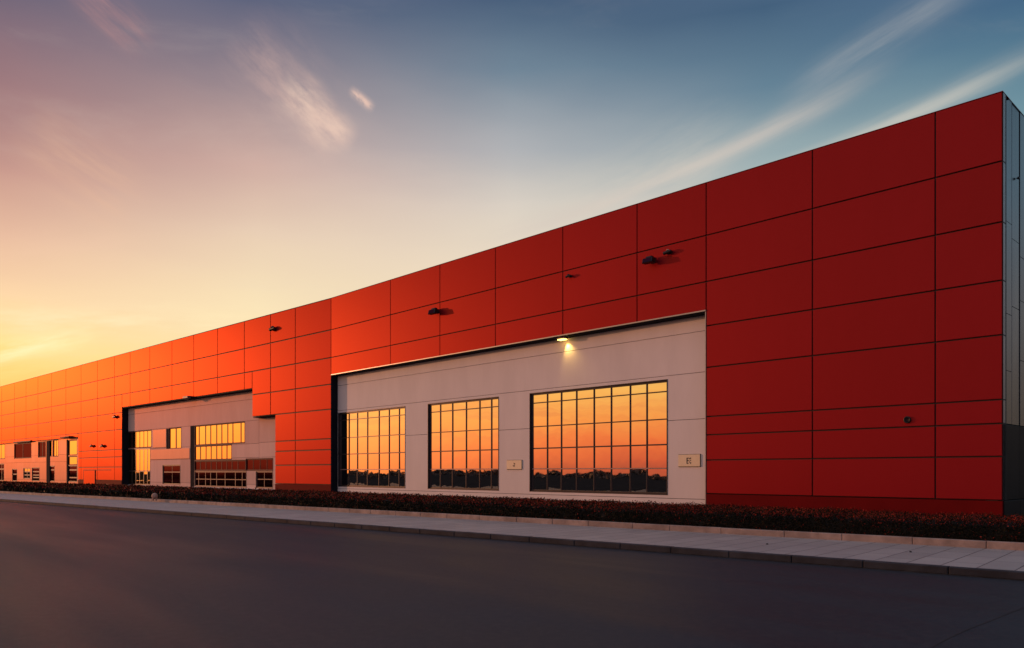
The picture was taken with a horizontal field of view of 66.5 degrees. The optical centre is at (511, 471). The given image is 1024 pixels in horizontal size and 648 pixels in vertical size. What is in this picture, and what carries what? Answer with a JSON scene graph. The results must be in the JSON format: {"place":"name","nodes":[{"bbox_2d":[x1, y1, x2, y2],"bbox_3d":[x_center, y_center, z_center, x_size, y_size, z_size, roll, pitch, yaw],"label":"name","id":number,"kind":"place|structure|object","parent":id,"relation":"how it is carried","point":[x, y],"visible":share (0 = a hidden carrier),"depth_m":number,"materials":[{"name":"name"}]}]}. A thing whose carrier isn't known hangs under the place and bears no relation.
{"place":"outdoors","nodes":[
{"label":"outdoors","id":0,"kind":"place"},
{"bbox_2d":[0,501,1023,647],"bbox_3d":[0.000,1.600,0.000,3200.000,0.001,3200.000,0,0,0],"label":"road","id":1,"kind":"structure","parent":0,"point":[74,577],"depth_m":10.17,"materials":[{"name":"grey asphalt"}]},
{"bbox_2d":[0,91,1023,516],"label":"warehouse building","id":2,"kind":"structure","parent":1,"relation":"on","point":[810,329],"depth_m":24.20,"materials":[{"name":"red paint"}]},
{"bbox_2d":[0,464,3,480],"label":"window","id":3,"kind":"structure","parent":2,"relation":"in","point":[1,465],"depth_m":78.26,"materials":[{"name":"glass"}]},
{"bbox_2d":[0,444,4,458],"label":"window","id":4,"kind":"structure","parent":2,"relation":"in","point":[2,446],"depth_m":78.22,"materials":[{"name":"orange glass"}]},
{"bbox_2d":[12,469,16,480],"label":"window","id":5,"kind":"structure","parent":2,"relation":"in","point":[14,471],"depth_m":75.39,"materials":[{"name":"glass"}]},
{"bbox_2d":[14,442,30,458],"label":"window","id":6,"kind":"structure","parent":2,"relation":"in","point":[21,450],"depth_m":73.61,"materials":[{"name":"brown glass"}]},
{"bbox_2d":[23,468,29,478],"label":"window","id":7,"kind":"structure","parent":2,"relation":"in","point":[26,471],"depth_m":72.75,"materials":[{"name":"glass"}]},
{"bbox_2d":[32,467,38,480],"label":"window","id":8,"kind":"structure","parent":2,"relation":"in","point":[35,470],"depth_m":70.89,"materials":[{"name":"glass"}]},
{"bbox_2d":[38,441,45,457],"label":"window","id":9,"kind":"structure","parent":2,"relation":"in","point":[41,445],"depth_m":69.51,"materials":[{"name":"brown glass"}]},
{"bbox_2d":[48,440,51,456],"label":"window","id":10,"kind":"structure","parent":2,"relation":"in","point":[48,440],"depth_m":67.84,"materials":[{"name":"orange glass"}]},
{"bbox_2d":[50,466,54,481],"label":"window","id":11,"kind":"structure","parent":2,"relation":"in","point":[52,468],"depth_m":67.63,"materials":[{"name":"glass"}]},
{"bbox_2d":[53,440,57,456],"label":"window","id":12,"kind":"structure","parent":2,"relation":"in","point":[55,442],"depth_m":67.09,"materials":[{"name":"orange glass"}]},
{"bbox_2d":[68,440,76,455],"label":"window","id":13,"kind":"structure","parent":2,"relation":"in","point":[72,444],"depth_m":64.16,"materials":[{"name":"orange glass"}]},
{"bbox_2d":[68,456,76,464],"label":"window","id":14,"kind":"structure","parent":2,"relation":"in","point":[72,460],"depth_m":64.16,"materials":[{"name":"glass"}]},
{"bbox_2d":[68,465,77,481],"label":"window","id":15,"kind":"structure","parent":2,"relation":"in","point":[72,469],"depth_m":64.16,"materials":[{"name":"glass"}]},
{"bbox_2d":[83,470,94,483],"bbox_3d":[-31.822,0.725,59.828,5.693,1.750,0.044,0,0,43],"label":"door","id":16,"kind":"structure","parent":2,"relation":"in","point":[88,475],"depth_m":60.98,"materials":[{"name":"red paint"}]},
{"bbox_2d":[128,448,149,484],"bbox_3d":[-26.525,-0.353,55.500,4.180,2.578,0.107,0,0,43],"label":"window","id":17,"kind":"structure","parent":2,"relation":"in","point":[139,459],"depth_m":55.40,"materials":[{"name":"glass"}]},
{"bbox_2d":[128,430,150,448],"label":"window","id":18,"kind":"structure","parent":2,"relation":"in","point":[137,439],"depth_m":55.31,"materials":[{"name":"orange glass"}]},
{"bbox_2d":[162,465,179,484],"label":"window","id":19,"kind":"structure","parent":2,"relation":"in","point":[170,473],"depth_m":51.79,"materials":[{"name":"glass"}]},
{"bbox_2d":[169,427,180,448],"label":"window","id":20,"kind":"structure","parent":2,"relation":"in","point":[174,433],"depth_m":51.38,"materials":[{"name":"orange glass"}]},
{"bbox_2d":[194,444,231,460],"bbox_3d":[-18.271,-1.161,47.723,4.874,0.926,0.107,0,0,43],"label":"window","id":21,"kind":"structure","parent":2,"relation":"in","point":[205,452],"depth_m":47.69,"materials":[{"name":"orange glass"}]},
{"bbox_2d":[194,421,244,445],"bbox_3d":[-17.695,-2.266,47.181,6.455,1.274,0.107,0,0,43],"label":"window","id":22,"kind":"structure","parent":2,"relation":"in","point":[232,432],"depth_m":47.08,"materials":[{"name":"orange glass"}]},
{"bbox_2d":[194,460,245,470],"bbox_3d":[-17.659,-0.365,47.147,6.554,0.645,0.107,0,0,43],"label":"window","id":23,"kind":"structure","parent":2,"relation":"in","point":[208,465],"depth_m":47.06,"materials":[{"name":"brown glass"}]},
{"bbox_2d":[194,471,246,487],"bbox_3d":[-17.623,0.452,47.113,6.653,0.969,0.107,0,0,43],"label":"window","id":24,"kind":"structure","parent":2,"relation":"in","point":[233,479],"depth_m":46.98,"materials":[{"name":"glass"}]},
{"bbox_2d":[246,458,272,470],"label":"window","id":25,"kind":"structure","parent":2,"relation":"in","point":[252,464],"depth_m":43.85,"materials":[{"name":"glass"}]},
{"bbox_2d":[256,471,272,488],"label":"window","id":26,"kind":"structure","parent":2,"relation":"in","point":[264,479],"depth_m":43.49,"materials":[{"name":"glass"}]},
{"bbox_2d":[338,406,406,487],"bbox_3d":[-6.578,-1.075,36.445,0.152,3.622,5.589,0,0,-44],"label":"window","id":27,"kind":"structure","parent":2,"relation":"in","point":[371,443],"depth_m":36.40,"materials":[{"name":"glass"}]},
{"bbox_2d":[428,308,438,314],"bbox_3d":[-3.189,-6.579,32.014,0.359,0.252,0.430,0,0,-44],"label":"floodlight","id":28,"kind":"object","parent":2,"relation":"attached to","point":[432,311],"visible":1,"depth_m":31.88,"materials":[{"name":"black plastic"}]},
{"bbox_2d":[428,396,498,490],"bbox_3d":[-1.996,-1.075,31.640,0.152,3.622,4.458,0,0,-44],"label":"window","id":29,"kind":"structure","parent":2,"relation":"in","point":[463,435],"depth_m":31.60,"materials":[{"name":"glass"}]},
{"bbox_2d":[507,460,521,469],"bbox_3d":[0.084,-0.259,29.335,0.037,0.366,0.830,0,0,-44],"label":"wall plaque","id":30,"kind":"object","parent":2,"relation":"attached to","point":[514,464],"depth_m":29.30,"materials":[{"name":"beige metal"}]},
{"bbox_2d":[557,337,567,340],"bbox_3d":[1.753,-4.638,27.274,0.190,0.089,0.360,0,0,-44],"label":"wall lamp","id":31,"kind":"object","parent":2,"relation":"attached to","point":[562,338],"visible":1,"depth_m":27.20,"materials":[{"name":"metal"}]},
{"bbox_2d":[529,379,668,494],"bbox_3d":[2.800,-1.075,26.610,0.152,3.622,6.098,0,0,-44],"label":"window","id":32,"kind":"structure","parent":2,"relation":"in","point":[607,439],"depth_m":26.41,"materials":[{"name":"glass"}]},
{"bbox_2d":[642,256,655,264],"bbox_3d":[4.268,-6.559,24.196,0.356,0.216,0.370,0,0,-44],"label":"floodlight","id":33,"kind":"object","parent":2,"relation":"attached to","point":[649,260],"visible":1,"depth_m":24.08,"materials":[{"name":"black plastic"}]},
{"bbox_2d":[663,249,671,254],"bbox_3d":[4.759,-6.700,23.815,0.172,0.159,0.274,0,0,-44],"label":"security camera","id":34,"kind":"object","parent":2,"relation":"attached to","point":[667,251],"visible":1,"depth_m":23.78,"materials":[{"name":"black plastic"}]},
{"bbox_2d":[678,454,700,466],"bbox_3d":[5.395,-0.338,23.765,0.037,0.392,0.793,0,0,-44],"label":"wall plaque","id":35,"kind":"object","parent":2,"relation":"attached to","point":[689,460],"depth_m":23.74,"materials":[{"name":"beige metal"}]},
{"bbox_2d":[903,416,910,422],"bbox_3d":[9.553,-1.253,18.877,0.052,0.170,0.170,0,0,-44],"label":"wall vent","id":36,"kind":"object","parent":2,"relation":"attached to","point":[906,419],"depth_m":18.86,"materials":[{"name":"black plastic"}]},
{"bbox_2d":[0,499,1023,579],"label":"kerb","id":37,"kind":"structure","parent":1,"relation":"on","point":[949,570],"depth_m":15.62,"materials":[{"name":"concrete"}]},
{"bbox_2d":[1,501,1023,580],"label":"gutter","id":38,"kind":"object","parent":1,"relation":"on","point":[609,548],"depth_m":15.60,"materials":[{"name":"grey concrete"}]},
{"bbox_2d":[931,607,1023,647],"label":"road joint","id":39,"kind":"object","parent":1,"relation":"on","point":[972,627],"visible":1,"depth_m":7.94,"materials":[{"name":"black asphalt"}]},
{"bbox_2d":[0,493,1023,570],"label":"pavement","id":40,"kind":"structure","parent":0,"point":[1002,559],"depth_m":17.81,"materials":[{"name":"grey concrete"}]},
{"bbox_2d":[0,491,1023,550],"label":"planter kerb","id":41,"kind":"structure","parent":40,"relation":"on","point":[1003,545],"depth_m":19.93,"materials":[{"name":"beige concrete"}]},
{"bbox_2d":[0,0,1023,385],"label":"sky","id":42,"kind":"structure","parent":0,"point":[170,170],"materials":[{"name":"blue"}]},
{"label":"soil","id":43,"kind":"structure","parent":0,"visible":0},
{"bbox_2d":[151,493,157,500],"bbox_3d":[-17.241,1.217,37.676,0.289,0.383,0.289,0,0,0],"label":"stone marker","id":44,"kind":"object","parent":43,"relation":"on","point":[154,495],"visible":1,"depth_m":37.60,"materials":[{"name":"grey stone"}]},
{"bbox_2d":[0,480,1023,541],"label":"hedge","id":45,"kind":"object","parent":43,"relation":"on","point":[983,527],"visible":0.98,"depth_m":21.33,"materials":[{"name":"green plant"}]}
]}

